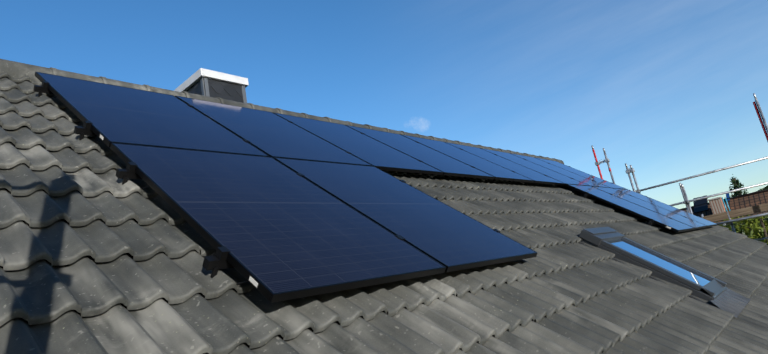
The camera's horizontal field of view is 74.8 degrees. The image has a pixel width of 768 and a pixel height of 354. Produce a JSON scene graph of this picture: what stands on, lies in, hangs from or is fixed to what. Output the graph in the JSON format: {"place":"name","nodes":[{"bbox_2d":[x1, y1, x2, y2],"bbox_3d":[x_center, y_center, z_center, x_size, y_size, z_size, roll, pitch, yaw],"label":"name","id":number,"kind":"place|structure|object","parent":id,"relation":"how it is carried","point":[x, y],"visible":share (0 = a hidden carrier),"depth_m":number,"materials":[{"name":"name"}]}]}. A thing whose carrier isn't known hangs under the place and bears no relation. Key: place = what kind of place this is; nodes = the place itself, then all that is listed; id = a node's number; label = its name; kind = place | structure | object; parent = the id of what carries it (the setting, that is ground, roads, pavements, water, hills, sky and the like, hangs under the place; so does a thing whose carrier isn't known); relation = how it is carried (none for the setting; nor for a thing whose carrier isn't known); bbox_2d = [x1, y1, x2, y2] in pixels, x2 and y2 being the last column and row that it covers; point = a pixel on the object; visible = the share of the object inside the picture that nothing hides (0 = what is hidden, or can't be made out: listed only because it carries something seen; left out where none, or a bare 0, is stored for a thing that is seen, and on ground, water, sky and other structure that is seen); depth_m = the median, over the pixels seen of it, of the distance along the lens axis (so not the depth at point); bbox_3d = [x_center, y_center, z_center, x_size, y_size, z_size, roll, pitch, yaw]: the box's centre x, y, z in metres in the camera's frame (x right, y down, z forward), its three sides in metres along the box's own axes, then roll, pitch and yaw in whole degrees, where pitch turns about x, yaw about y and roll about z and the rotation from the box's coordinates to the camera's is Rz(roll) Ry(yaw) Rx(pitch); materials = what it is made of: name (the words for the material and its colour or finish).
{"place":"outdoors","nodes":[
{"label":"outdoors","id":0,"kind":"place"},
{"bbox_2d":[186,78,242,102],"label":"chimney slates","id":1,"kind":"object","parent":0,"point":[226,90],"visible":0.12,"depth_m":6.05,"materials":[{"name":"grey stone"}]},
{"bbox_2d":[174,68,248,91],"bbox_3d":[-2.173,-1.123,6.310,0.690,0.112,0.640,-22,-16,38],"label":"chimney cap","id":2,"kind":"object","parent":1,"relation":"on","point":[193,79],"visible":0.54,"depth_m":6.05,"materials":[{"name":"white metal"}]},
{"bbox_2d":[0,0,767,208],"label":"sky","id":3,"kind":"structure","parent":0,"point":[666,88],"materials":[{"name":"blue"}]},
{"bbox_2d":[579,227,726,299],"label":"roof window sash covers","id":4,"kind":"object","parent":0,"point":[714,288],"visible":0.9,"depth_m":4.75,"materials":[{"name":"grey metal"}]},
{"bbox_2d":[607,239,711,285],"bbox_3d":[2.612,0.803,4.793,0.895,0.001,0.596,28,16,39],"label":"skylight glass","id":5,"kind":"object","parent":4,"relation":"in","point":[690,275],"visible":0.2,"depth_m":4.80,"materials":[{"name":"blue glass"}]},
{"bbox_2d":[591,93,767,240],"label":"scaffolding","id":6,"kind":"object","parent":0,"point":[686,201],"visible":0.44,"depth_m":11.24,"materials":[{"name":"silver metal"}]},
{"bbox_2d":[592,102,767,178],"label":"red scaffold poles","id":7,"kind":"object","parent":6,"relation":"attached to","point":[760,120],"visible":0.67,"depth_m":10.70,"materials":[{"name":"metal"}]},
{"bbox_2d":[701,203,767,222],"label":"scaffold planks","id":8,"kind":"object","parent":6,"relation":"on","point":[740,212],"depth_m":11.02,"materials":[{"name":"brown wood"}]},
{"bbox_2d":[684,192,767,224],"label":"neighbour roof","id":9,"kind":"structure","parent":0,"point":[748,201],"depth_m":35.49,"materials":[{"name":"brown tile"}]},
{"bbox_2d":[693,195,708,213],"bbox_3d":[23.845,2.056,37.824,0.931,1.182,1.584,-22,-16,38],"label":"neighbour collector","id":10,"kind":"object","parent":9,"relation":"on","point":[700,208],"visible":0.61,"depth_m":37.62,"materials":[{"name":"blue glass"}]},
{"bbox_2d":[709,198,725,214],"bbox_3d":[24.033,2.618,35.941,0.706,2.092,0.800,-22,-16,38],"label":"neighbour chimney","id":11,"kind":"object","parent":9,"relation":"on","point":[717,206],"visible":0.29,"depth_m":35.76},
{"bbox_2d":[721,197,729,211],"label":"neighbour ladder rails","id":12,"kind":"object","parent":9,"relation":"on","point":[726,203],"visible":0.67,"depth_m":25.90,"materials":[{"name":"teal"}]},
{"bbox_2d":[729,174,748,196],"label":"conifer","id":13,"kind":"object","parent":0,"point":[736,186],"depth_m":43.64,"materials":[{"name":"green plant"}]},
{"bbox_2d":[717,214,767,244],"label":"shrub","id":14,"kind":"object","parent":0,"point":[754,224],"depth_m":15.97,"materials":[{"name":"green plant"}]},
{"bbox_3d":[30.728,3.021,31.652,19.552,6.444,11.200,-22,-16,38],"label":"neighbouring building","id":15,"kind":"object","parent":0,"visible":0},
{"bbox_2d":[680,189,767,210],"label":"neighbour ridge","id":16,"kind":"structure","parent":15,"relation":"on","point":[741,196],"depth_m":36.13,"materials":[{"name":"brown tile"}]},
{"bbox_3d":[2.567,0.696,6.089,6.565,0.235,12.400,28,16,39],"label":"roof edge trim","id":17,"kind":"object","parent":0,"visible":0},
{"bbox_2d":[0,88,681,353],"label":"roof underlay","id":18,"kind":"object","parent":17,"relation":"attached to","point":[201,294],"depth_m":2.66,"materials":[{"name":"black"}]},
{"bbox_2d":[0,72,767,353],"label":"roof tiles","id":19,"kind":"object","parent":18,"relation":"on","point":[616,307],"visible":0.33,"depth_m":2.47,"materials":[{"name":"grey tile"}]},
{"bbox_2d":[33,81,698,284],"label":"mounting clamps","id":20,"kind":"object","parent":19,"relation":"on","point":[216,262],"visible":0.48,"depth_m":2.69,"materials":[{"name":"black metal"}]},
{"bbox_2d":[35,72,717,302],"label":"solar panel frames","id":21,"kind":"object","parent":20,"relation":"on","point":[264,290],"visible":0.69,"depth_m":3.00,"materials":[{"name":"black metal"}]},
{"bbox_2d":[38,72,715,292],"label":"solar panels","id":22,"kind":"object","parent":21,"relation":"in","point":[273,225],"visible":1,"depth_m":3.42,"materials":[{"name":"blue glass"}]},
{"bbox_2d":[100,134,670,286],"bbox_3d":[1.174,0.239,5.090,1.802,0.020,6.924,28,16,39],"label":"mounting rail","id":23,"kind":"object","parent":21,"relation":"attached to","point":[253,281],"visible":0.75,"depth_m":1.95,"materials":[{"name":"metal"}]},
{"bbox_2d":[570,239,712,304],"bbox_3d":[2.534,0.838,4.859,1.300,0.098,0.860,28,16,39],"label":"flashing","id":24,"kind":"object","parent":19,"relation":"on","point":[659,275],"visible":0.12,"depth_m":4.46,"materials":[{"name":"grey metal"}]},
{"bbox_2d":[711,288,750,317],"bbox_3d":[3.053,1.090,4.416,0.205,0.042,0.920,28,16,39],"label":"flashing apron","id":25,"kind":"object","parent":19,"relation":"on","point":[726,299],"visible":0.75,"depth_m":4.36,"materials":[{"name":"grey metal"}]},
{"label":"house walls","id":26,"kind":"object","parent":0,"visible":0},
{"label":"roof underlay","id":27,"kind":"object","parent":26,"relation":"on","visible":0},
{"bbox_2d":[200,77,246,103],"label":"chimney corner trim","id":28,"kind":"structure","parent":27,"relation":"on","point":[203,81],"depth_m":5.89,"materials":[{"name":"grey metal"}]},
{"bbox_2d":[0,59,563,163],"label":"ridge caps","id":29,"kind":"object","parent":27,"relation":"on","point":[13,69],"visible":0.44,"depth_m":5.23,"materials":[{"name":"concrete"}]}
]}

